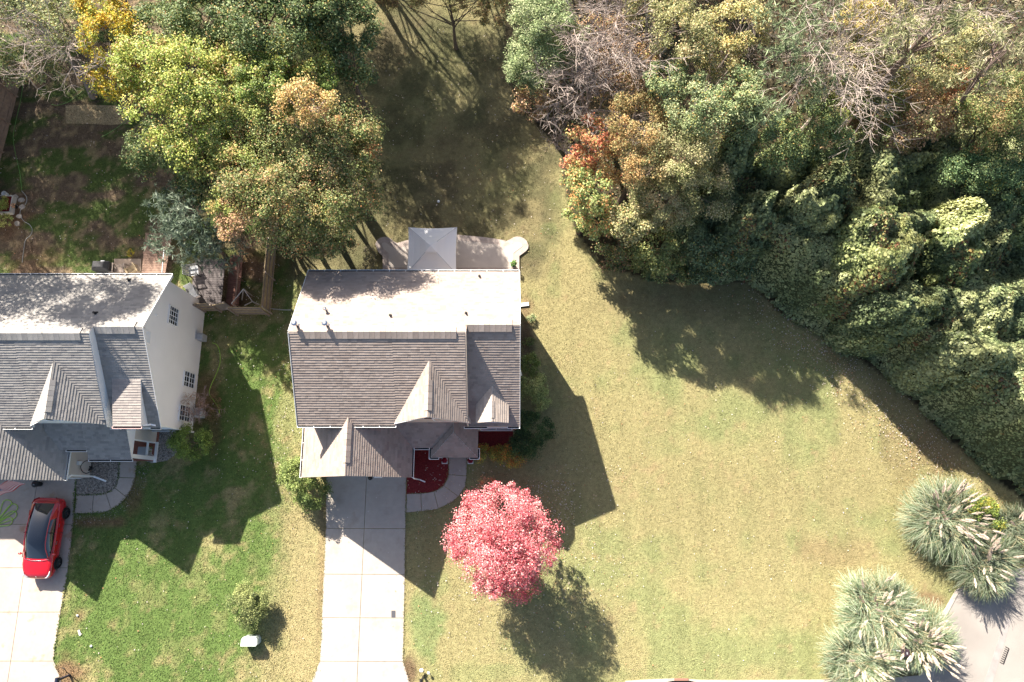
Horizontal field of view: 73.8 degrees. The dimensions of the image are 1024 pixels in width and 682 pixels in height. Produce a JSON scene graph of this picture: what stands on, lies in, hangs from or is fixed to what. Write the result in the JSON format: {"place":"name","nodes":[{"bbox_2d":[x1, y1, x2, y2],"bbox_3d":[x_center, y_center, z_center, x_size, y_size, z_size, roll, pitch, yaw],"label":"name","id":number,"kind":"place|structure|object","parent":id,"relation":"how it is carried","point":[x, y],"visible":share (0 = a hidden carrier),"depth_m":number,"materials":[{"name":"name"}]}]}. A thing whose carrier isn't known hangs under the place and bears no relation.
{"place":"outdoors","nodes":[
{"label":"outdoors","id":0,"kind":"place"},
{"bbox_2d":[0,479,75,681],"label":"driveway","id":1,"kind":"structure","parent":0,"point":[30,625],"depth_m":40.60,"materials":[{"name":"concrete"}]},
{"bbox_2d":[18,497,69,578],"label":"parked car","id":2,"kind":"object","parent":1,"relation":"on","point":[47,518],"visible":1,"depth_m":40.23,"materials":[{"name":"red paint"}]},
{"bbox_2d":[65,105,130,124],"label":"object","id":3,"kind":"object","parent":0,"point":[83,110],"visible":0.88,"depth_m":47.71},
{"bbox_2d":[75,461,136,512],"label":"path","id":4,"kind":"structure","parent":0,"point":[114,497],"depth_m":41.87,"materials":[{"name":"concrete"}]},
{"bbox_2d":[312,476,408,681],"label":"driveway","id":5,"kind":"structure","parent":0,"point":[379,637],"depth_m":40.77,"materials":[{"name":"concrete"}]},
{"bbox_2d":[406,458,466,511],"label":"path","id":6,"kind":"structure","parent":0,"point":[456,485],"depth_m":41.93,"materials":[{"name":"concrete"}]},
{"bbox_2d":[0,0,1023,681],"bbox_3d":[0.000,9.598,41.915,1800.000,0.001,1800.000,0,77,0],"label":"ground","id":7,"kind":"structure","parent":0,"point":[758,592],"depth_m":42.63,"materials":[{"name":"green plant"}]},
{"bbox_2d":[0,195,16,214],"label":"raised planter","id":8,"kind":"object","parent":7,"relation":"on","point":[7,201],"visible":1,"depth_m":45.84,"materials":[{"name":"grey stone"}]},
{"bbox_2d":[0,58,22,159],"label":"wooden fence","id":9,"kind":"object","parent":7,"relation":"on","point":[8,95],"visible":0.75,"depth_m":47.16,"materials":[{"name":"wood"}]},
{"bbox_2d":[0,0,95,88],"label":"sparse tree","id":10,"kind":"object","parent":7,"relation":"on","point":[14,56],"visible":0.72,"depth_m":39.41,"materials":[{"name":"green plant"}]},
{"bbox_2d":[0,0,116,101],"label":"leaning tree","id":11,"kind":"object","parent":7,"relation":"on","point":[75,65],"visible":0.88,"depth_m":37.52,"materials":[{"name":"grey plant"}]},
{"bbox_2d":[76,462,119,494],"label":"gravel bed","id":12,"kind":"object","parent":7,"relation":"on","point":[101,485],"visible":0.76,"depth_m":42.13,"materials":[{"name":"gravel"}]},
{"bbox_2d":[76,432,173,522],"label":"gravel","id":13,"kind":"structure","parent":12,"relation":"on","point":[116,471],"depth_m":42.16,"materials":[{"name":"gravel"}]},
{"bbox_2d":[0,273,204,481],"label":"house","id":14,"kind":"structure","parent":7,"relation":"on","point":[99,367],"depth_m":37.96,"materials":[{"name":"white"}]},
{"bbox_2d":[0,480,22,494],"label":"flag","id":15,"kind":"object","parent":14,"relation":"attached to","point":[8,486],"visible":1,"depth_m":39.76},
{"bbox_2d":[167,304,178,326],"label":"window","id":16,"kind":"structure","parent":14,"relation":"in","point":[173,313],"depth_m":40.35,"materials":[{"name":"white glass"}]},
{"bbox_2d":[182,370,195,389],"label":"window","id":17,"kind":"structure","parent":14,"relation":"in","point":[189,378],"depth_m":42.31,"materials":[{"name":"white glass"}]},
{"bbox_2d":[91,260,114,272],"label":"covered grill","id":18,"kind":"object","parent":7,"relation":"on","point":[102,266],"visible":0.92,"depth_m":44.22,"materials":[{"name":"grey metal"}]},
{"bbox_2d":[69,0,170,110],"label":"golden tree","id":19,"kind":"object","parent":7,"relation":"on","point":[100,17],"visible":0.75,"depth_m":38.56,"materials":[{"name":"yellow plant"}]},
{"bbox_2d":[114,259,140,272],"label":"patio","id":20,"kind":"structure","parent":7,"relation":"on","point":[137,262],"depth_m":45.25,"materials":[{"name":"beige concrete"}]},
{"bbox_2d":[142,233,171,272],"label":"deck","id":21,"kind":"structure","parent":7,"relation":"on","point":[150,264],"depth_m":44.63,"materials":[{"name":"brown wood"}]},
{"bbox_2d":[147,432,176,462],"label":"gravel bed","id":22,"kind":"object","parent":7,"relation":"on","point":[165,449],"visible":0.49,"depth_m":42.54,"materials":[{"name":"gravel"}]},
{"bbox_2d":[105,21,260,181],"bbox_3d":[-17.864,-12.254,40.620,8.289,12.542,8.453,0,77,0],"label":"maple tree","id":23,"kind":"object","parent":7,"relation":"on","point":[167,55],"visible":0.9,"depth_m":36.49,"materials":[{"name":"green plant"}]},
{"bbox_2d":[165,422,214,461],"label":"shrub","id":24,"kind":"object","parent":7,"relation":"on","point":[175,440],"visible":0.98,"depth_m":41.01,"materials":[{"name":"green plant"}]},
{"bbox_2d":[141,175,249,276],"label":"cedar tree","id":25,"kind":"object","parent":7,"relation":"on","point":[179,220],"visible":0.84,"depth_m":40.32,"materials":[{"name":"green plant"}]},
{"bbox_2d":[111,0,279,208],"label":"broadleaf tree","id":26,"kind":"object","parent":7,"relation":"on","point":[137,150],"visible":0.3,"depth_m":39.34,"materials":[{"name":"green plant"}]},
{"bbox_2d":[178,385,224,424],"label":"bare shrub","id":27,"kind":"object","parent":7,"relation":"on","point":[200,407],"visible":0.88,"depth_m":41.43,"materials":[{"name":"brown plant"}]},
{"bbox_2d":[192,259,229,303],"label":"deck","id":28,"kind":"structure","parent":7,"relation":"on","point":[210,290],"depth_m":44.00,"materials":[{"name":"wood"}]},
{"bbox_2d":[202,392,221,423],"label":"shrub","id":29,"kind":"object","parent":7,"relation":"on","point":[216,407],"visible":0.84,"depth_m":42.63,"materials":[{"name":"green plant"}]},
{"bbox_2d":[181,138,254,210],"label":"broadleaf tree","id":30,"kind":"object","parent":7,"relation":"on","point":[206,190],"visible":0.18,"depth_m":38.34,"materials":[{"name":"green plant"}]},
{"bbox_2d":[226,249,245,306],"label":"walkway deck","id":31,"kind":"structure","parent":7,"relation":"on","point":[233,292],"depth_m":44.59,"materials":[{"name":"wood"}]},
{"bbox_2d":[151,0,328,118],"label":"oak tree","id":32,"kind":"object","parent":7,"relation":"on","point":[241,30],"visible":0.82,"depth_m":36.31,"materials":[{"name":"green plant"}]},
{"bbox_2d":[221,577,269,631],"bbox_3d":[-15.331,15.230,39.804,2.518,1.814,2.721,-39,80,-8],"label":"shrub","id":33,"kind":"object","parent":7,"relation":"on","point":[243,593],"visible":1,"depth_m":39.36,"materials":[{"name":"green plant"}]},
{"bbox_2d":[226,307,269,315],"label":"wooden fence","id":34,"kind":"object","parent":7,"relation":"on","point":[249,310],"visible":1,"depth_m":43.52,"materials":[{"name":"brown wood"}]},
{"bbox_2d":[240,635,260,645],"bbox_3d":[-15.183,17.438,39.750,0.956,0.720,0.504,0,77,0],"label":"utility pedestal","id":35,"kind":"object","parent":7,"relation":"on","point":[251,640],"visible":1,"depth_m":39.43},
{"bbox_2d":[201,83,308,230],"bbox_3d":[-14.400,-9.751,40.558,5.362,11.503,8.655,31,79,7],"label":"broadleaf tree","id":36,"kind":"object","parent":7,"relation":"on","point":[251,111],"visible":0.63,"depth_m":36.38,"materials":[{"name":"green plant"}]},
{"bbox_2d":[261,209,277,314],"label":"wooden fence","id":37,"kind":"object","parent":7,"relation":"on","point":[267,287],"visible":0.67,"depth_m":44.10,"materials":[{"name":"brown wood"}]},
{"bbox_2d":[232,29,339,114],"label":"broadleaf tree","id":38,"kind":"object","parent":7,"relation":"on","point":[276,63],"visible":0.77,"depth_m":36.36,"materials":[{"name":"green plant"}]},
{"bbox_2d":[211,95,384,261],"bbox_3d":[-11.920,-8.385,40.414,9.786,11.172,9.482,0,77,0],"label":"oak tree","id":39,"kind":"object","parent":7,"relation":"on","point":[312,209],"visible":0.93,"depth_m":36.62,"materials":[{"name":"green plant"}]},
{"bbox_2d":[276,456,333,513],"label":"shrub","id":40,"kind":"object","parent":7,"relation":"on","point":[295,486],"visible":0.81,"depth_m":40.40,"materials":[{"name":"green plant"}]},
{"bbox_2d":[270,69,357,200],"bbox_3d":[-10.589,-11.094,40.074,3.572,13.068,3.051,30,79,6],"label":"autumn tree","id":41,"kind":"object","parent":7,"relation":"on","point":[307,109],"visible":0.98,"depth_m":34.57,"materials":[{"name":"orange plant"}]},
{"bbox_2d":[267,0,385,116],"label":"oak tree","id":42,"kind":"object","parent":7,"relation":"on","point":[334,12],"visible":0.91,"depth_m":37.53,"materials":[{"name":"green plant"}]},
{"bbox_2d":[294,94,388,261],"bbox_3d":[-9.945,-8.851,41.540,5.862,9.224,9.434,0,77,0],"label":"broadleaf tree","id":43,"kind":"object","parent":7,"relation":"on","point":[370,186],"visible":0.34,"depth_m":38.66,"materials":[{"name":"green plant"}]},
{"bbox_2d":[360,244,377,269],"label":"shrub","id":44,"kind":"object","parent":7,"relation":"on","point":[367,255],"visible":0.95,"depth_m":44.68,"materials":[{"name":"green plant"}]},
{"bbox_2d":[288,270,521,481],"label":"house","id":45,"kind":"structure","parent":7,"relation":"on","point":[392,371],"depth_m":37.20,"materials":[{"name":"beige"}]},
{"bbox_2d":[406,448,447,493],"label":"mulch bed","id":46,"kind":"object","parent":7,"relation":"on","point":[422,462],"visible":0.82,"depth_m":42.20,"materials":[{"name":"wood"}]},
{"bbox_2d":[373,0,511,49],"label":"autumn tree","id":47,"kind":"object","parent":7,"relation":"on","point":[390,4],"visible":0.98,"depth_m":44.02,"materials":[{"name":"green plant"}]},
{"bbox_2d":[382,240,521,267],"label":"patio","id":48,"kind":"structure","parent":7,"relation":"on","point":[469,254],"depth_m":45.27,"materials":[{"name":"concrete"}]},
{"bbox_2d":[407,227,458,269],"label":"canopy tent","id":49,"kind":"object","parent":48,"relation":"on","point":[432,248],"visible":0.85,"depth_m":42.78,"materials":[{"name":"fabric"}]},
{"bbox_2d":[375,235,528,269],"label":"patio border","id":50,"kind":"object","parent":7,"relation":"on","point":[395,245],"visible":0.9,"depth_m":45.46,"materials":[{"name":"concrete"}]},
{"bbox_2d":[478,431,512,450],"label":"mulch bed","id":51,"kind":"object","parent":7,"relation":"on","point":[492,438],"visible":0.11,"depth_m":42.71,"materials":[{"name":"wood"}]},
{"bbox_2d":[476,443,526,468],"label":"shrub","id":52,"kind":"object","parent":7,"relation":"on","point":[494,452],"visible":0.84,"depth_m":41.65,"materials":[{"name":"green plant"}]},
{"bbox_2d":[441,480,564,606],"bbox_3d":[-0.515,11.225,38.062,6.940,7.034,6.734,0,77,0],"label":"pink maple","id":53,"kind":"object","parent":7,"relation":"on","point":[508,578],"visible":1,"depth_m":36.61,"materials":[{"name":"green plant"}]},
{"bbox_2d":[0,29,1023,680],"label":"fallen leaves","id":54,"kind":"object","parent":7,"relation":"on","point":[594,407],"visible":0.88,"depth_m":42.68,"materials":[{"name":"plant"}]},
{"bbox_2d":[520,351,541,376],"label":"shrub","id":55,"kind":"object","parent":7,"relation":"on","point":[534,361],"visible":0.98,"depth_m":42.62,"materials":[{"name":"green plant"}]},
{"bbox_2d":[507,409,558,460],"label":"shrub","id":56,"kind":"object","parent":7,"relation":"on","point":[527,420],"visible":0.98,"depth_m":40.92,"materials":[{"name":"green plant"}]},
{"bbox_2d":[520,372,552,411],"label":"shrub","id":57,"kind":"object","parent":7,"relation":"on","point":[537,393],"visible":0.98,"depth_m":41.95,"materials":[{"name":"green plant"}]},
{"bbox_2d":[511,85,563,122],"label":"tree","id":58,"kind":"object","parent":7,"relation":"on","point":[521,99],"visible":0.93,"depth_m":41.61,"materials":[{"name":"brown plant"}]},
{"bbox_2d":[501,0,596,122],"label":"broadleaf tree","id":59,"kind":"object","parent":7,"relation":"on","point":[519,60],"visible":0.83,"depth_m":39.13,"materials":[{"name":"green plant"}]},
{"bbox_2d":[536,118,578,162],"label":"bare tree","id":60,"kind":"object","parent":7,"relation":"on","point":[563,149],"visible":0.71,"depth_m":43.45,"materials":[{"name":"grey plant"}]},
{"bbox_2d":[519,0,659,160],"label":"bare tree","id":61,"kind":"object","parent":7,"relation":"on","point":[591,82],"visible":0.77,"depth_m":39.64,"materials":[{"name":"grey plant"}]},
{"bbox_2d":[559,159,622,240],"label":"edge tree","id":62,"kind":"object","parent":7,"relation":"on","point":[593,205],"visible":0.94,"depth_m":39.80,"materials":[{"name":"green plant"}]},
{"bbox_2d":[558,112,631,197],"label":"red tree","id":63,"kind":"object","parent":7,"relation":"on","point":[591,161],"visible":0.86,"depth_m":39.88,"materials":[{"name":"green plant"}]},
{"bbox_2d":[522,0,706,95],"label":"bare tree","id":64,"kind":"object","parent":7,"relation":"on","point":[622,47],"visible":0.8,"depth_m":38.32,"materials":[{"name":"grey plant"}]},
{"bbox_2d":[591,198,661,272],"bbox_3d":[6.753,-6.378,42.050,3.780,7.100,3.044,-37,80,-8],"label":"shrub","id":65,"kind":"object","parent":7,"relation":"on","point":[618,255],"visible":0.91,"depth_m":39.85,"materials":[{"name":"green plant"}]},
{"bbox_2d":[604,88,673,205],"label":"autumn tree","id":66,"kind":"object","parent":7,"relation":"on","point":[623,106],"visible":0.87,"depth_m":37.73,"materials":[{"name":"orange plant"}]},
{"bbox_2d":[625,221,697,285],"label":"shrub","id":67,"kind":"object","parent":7,"relation":"on","point":[656,265],"visible":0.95,"depth_m":41.76,"materials":[{"name":"green plant"}]},
{"bbox_2d":[622,0,724,123],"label":"broadleaf tree","id":68,"kind":"object","parent":7,"relation":"on","point":[674,9],"visible":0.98,"depth_m":36.50,"materials":[{"name":"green plant"}]},
{"bbox_2d":[626,116,737,230],"bbox_3d":[9.853,-9.076,40.943,6.361,10.452,6.052,0,77,0],"label":"broadleaf tree","id":69,"kind":"object","parent":7,"relation":"on","point":[687,180],"visible":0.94,"depth_m":38.64,"materials":[{"name":"green plant"}]},
{"bbox_2d":[642,56,739,176],"bbox_3d":[9.434,-12.042,41.016,5.728,11.645,3.611,33,79,7],"label":"broadleaf tree","id":70,"kind":"object","parent":7,"relation":"on","point":[711,97],"visible":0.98,"depth_m":36.38,"materials":[{"name":"green plant"}]},
{"bbox_2d":[677,231,760,285],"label":"shrub","id":71,"kind":"object","parent":7,"relation":"on","point":[714,264],"visible":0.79,"depth_m":41.81,"materials":[{"name":"green plant"}]},
{"bbox_2d":[679,118,759,200],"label":"broadleaf tree","id":72,"kind":"object","parent":7,"relation":"on","point":[739,158],"visible":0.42,"depth_m":39.21,"materials":[{"name":"green plant"}]},
{"bbox_2d":[692,0,770,117],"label":"pale tree","id":73,"kind":"object","parent":7,"relation":"on","point":[733,44],"visible":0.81,"depth_m":37.42,"materials":[{"name":"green plant"}]},
{"bbox_2d":[715,60,779,145],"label":"broadleaf tree","id":74,"kind":"object","parent":7,"relation":"on","point":[741,117],"visible":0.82,"depth_m":36.95,"materials":[{"name":"green plant"}]},
{"bbox_2d":[711,189,789,280],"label":"vine mound","id":75,"kind":"object","parent":7,"relation":"on","point":[747,229],"visible":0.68,"depth_m":40.16,"materials":[{"name":"green plant"}]},
{"bbox_2d":[513,0,1023,286],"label":"undergrowth","id":76,"kind":"object","parent":7,"relation":"on","point":[768,70],"visible":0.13,"depth_m":48.17,"materials":[{"name":"green plant"}]},
{"bbox_2d":[752,137,821,192],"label":"vine mound","id":77,"kind":"object","parent":7,"relation":"on","point":[781,177],"visible":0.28,"depth_m":40.60,"materials":[{"name":"green plant"}]},
{"bbox_2d":[625,590,958,681],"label":"kerb","id":78,"kind":"structure","parent":7,"relation":"on","point":[920,678],"depth_m":39.55,"materials":[{"name":"concrete"}]},
{"bbox_2d":[746,0,855,131],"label":"pine tree","id":79,"kind":"object","parent":7,"relation":"on","point":[786,104],"visible":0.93,"depth_m":35.80,"materials":[{"name":"green plant"}]},
{"bbox_2d":[750,95,857,174],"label":"broadleaf tree","id":80,"kind":"object","parent":7,"relation":"on","point":[789,131],"visible":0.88,"depth_m":38.85,"materials":[{"name":"green plant"}]},
{"bbox_2d":[774,158,855,247],"bbox_3d":[17.973,-7.856,41.366,5.392,9.051,5.417,0,77,0],"label":"vine mound","id":81,"kind":"object","parent":7,"relation":"on","point":[818,201],"visible":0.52,"depth_m":38.63,"materials":[{"name":"green plant"}]},
{"bbox_2d":[695,0,964,159],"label":"bare tree","id":82,"kind":"object","parent":7,"relation":"on","point":[835,63],"visible":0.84,"depth_m":34.96,"materials":[{"name":"grey plant"}]},
{"bbox_2d":[645,105,1023,496],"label":"vine ground cover","id":83,"kind":"object","parent":7,"relation":"on","point":[984,418],"visible":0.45,"depth_m":40.73,"materials":[{"name":"green plant"}]},
{"bbox_2d":[800,0,913,134],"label":"autumn tree","id":84,"kind":"object","parent":7,"relation":"on","point":[862,52],"visible":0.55,"depth_m":38.44,"materials":[{"name":"green plant"}]},
{"bbox_2d":[802,201,927,325],"bbox_3d":[21.215,-5.102,40.839,6.114,8.850,7.906,0,77,0],"label":"vine mound","id":85,"kind":"object","parent":7,"relation":"on","point":[877,246],"visible":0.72,"depth_m":38.15,"materials":[{"name":"green plant"}]},
{"bbox_2d":[820,78,915,145],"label":"broadleaf tree","id":86,"kind":"object","parent":7,"relation":"on","point":[887,128],"visible":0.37,"depth_m":39.71,"materials":[{"name":"green plant"}]},
{"bbox_2d":[821,278,944,358],"bbox_3d":[22.294,-1.618,40.733,4.884,7.486,4.281,0,77,0],"label":"vine mound","id":87,"kind":"object","parent":7,"relation":"on","point":[882,322],"visible":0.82,"depth_m":39.28,"materials":[{"name":"green plant"}]},
{"bbox_2d":[780,0,1022,123],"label":"bare tree","id":88,"kind":"object","parent":7,"relation":"on","point":[884,14],"visible":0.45,"depth_m":36.15,"materials":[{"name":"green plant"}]},
{"bbox_2d":[846,0,988,126],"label":"pine tree","id":89,"kind":"object","parent":7,"relation":"on","point":[920,38],"visible":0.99,"depth_m":30.84,"materials":[{"name":"green plant"}]},
{"bbox_2d":[900,149,937,171],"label":"vine mound","id":90,"kind":"object","parent":7,"relation":"on","point":[918,160],"visible":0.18,"depth_m":40.81,"materials":[{"name":"green plant"}]},
{"bbox_2d":[846,0,999,136],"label":"broadleaf tree","id":91,"kind":"object","parent":7,"relation":"on","point":[974,34],"visible":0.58,"depth_m":37.54,"materials":[{"name":"green plant"}]},
{"bbox_2d":[872,63,975,154],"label":"autumn tree","id":92,"kind":"object","parent":7,"relation":"on","point":[910,122],"visible":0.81,"depth_m":39.66,"materials":[{"name":"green plant"}]},
{"bbox_2d":[893,471,1004,570],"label":"pampas grass","id":93,"kind":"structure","parent":7,"relation":"on","point":[936,514],"depth_m":40.16,"materials":[{"name":"green plant"}]},
{"bbox_2d":[883,328,1014,398],"bbox_3d":[26.404,0.921,39.842,5.544,8.104,4.129,0,77,0],"label":"vine mound","id":94,"kind":"object","parent":7,"relation":"on","point":[959,357],"visible":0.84,"depth_m":38.99,"materials":[{"name":"green plant"}]},
{"bbox_2d":[911,195,991,289],"bbox_3d":[25.928,-5.439,41.044,5.558,8.586,6.901,0,77,0],"label":"vine mound","id":95,"kind":"object","parent":7,"relation":"on","point":[953,251],"visible":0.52,"depth_m":38.79,"materials":[{"name":"green plant"}]},
{"bbox_2d":[937,139,1023,214],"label":"broadleaf tree","id":96,"kind":"object","parent":7,"relation":"on","point":[1003,175],"visible":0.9,"depth_m":38.90,"materials":[{"name":"green plant"}]},
{"bbox_2d":[940,520,1023,605],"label":"pampas grass","id":97,"kind":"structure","parent":7,"relation":"on","point":[991,576],"depth_m":39.77,"materials":[{"name":"green plant"}]},
{"bbox_2d":[946,0,1023,117],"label":"pine tree","id":98,"kind":"object","parent":7,"relation":"on","point":[985,67],"visible":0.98,"depth_m":32.13,"materials":[{"name":"green plant"}]},
{"bbox_2d":[961,488,1008,546],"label":"shrub","id":99,"kind":"object","parent":7,"relation":"on","point":[991,509],"visible":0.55,"depth_m":40.09,"materials":[{"name":"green plant"}]},
{"bbox_2d":[951,59,1023,169],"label":"broadleaf tree","id":100,"kind":"object","parent":7,"relation":"on","point":[1004,123],"visible":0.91,"depth_m":37.72,"materials":[{"name":"green plant"}]},
{"bbox_2d":[1010,186,1023,251],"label":"vine mound","id":101,"kind":"object","parent":7,"relation":"on","point":[1018,237],"visible":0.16,"depth_m":39.73,"materials":[{"name":"green plant"}]},
{"bbox_2d":[815,620,908,681],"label":"pampas grass","id":102,"kind":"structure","parent":0,"point":[846,659],"depth_m":38.63,"materials":[{"name":"green plant"}]},
{"bbox_2d":[828,564,929,659],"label":"pampas grass","id":103,"kind":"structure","parent":0,"point":[860,604],"depth_m":39.11,"materials":[{"name":"green plant"}]},
{"bbox_2d":[876,590,965,681],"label":"pampas grass","id":104,"kind":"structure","parent":0,"point":[940,640],"depth_m":38.69,"materials":[{"name":"green plant"}]},
{"bbox_2d":[933,568,1023,681],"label":"road","id":105,"kind":"structure","parent":0,"point":[980,626],"depth_m":40.13,"materials":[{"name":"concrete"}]},
{"bbox_2d":[984,618,1010,681],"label":"road marking","id":106,"kind":"object","parent":105,"relation":"on","point":[990,675],"visible":1,"depth_m":39.90,"materials":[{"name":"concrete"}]},
{"bbox_2d":[990,500,1023,552],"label":"pampas grass","id":107,"kind":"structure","parent":0,"point":[1015,518],"depth_m":40.65,"materials":[{"name":"green plant"}]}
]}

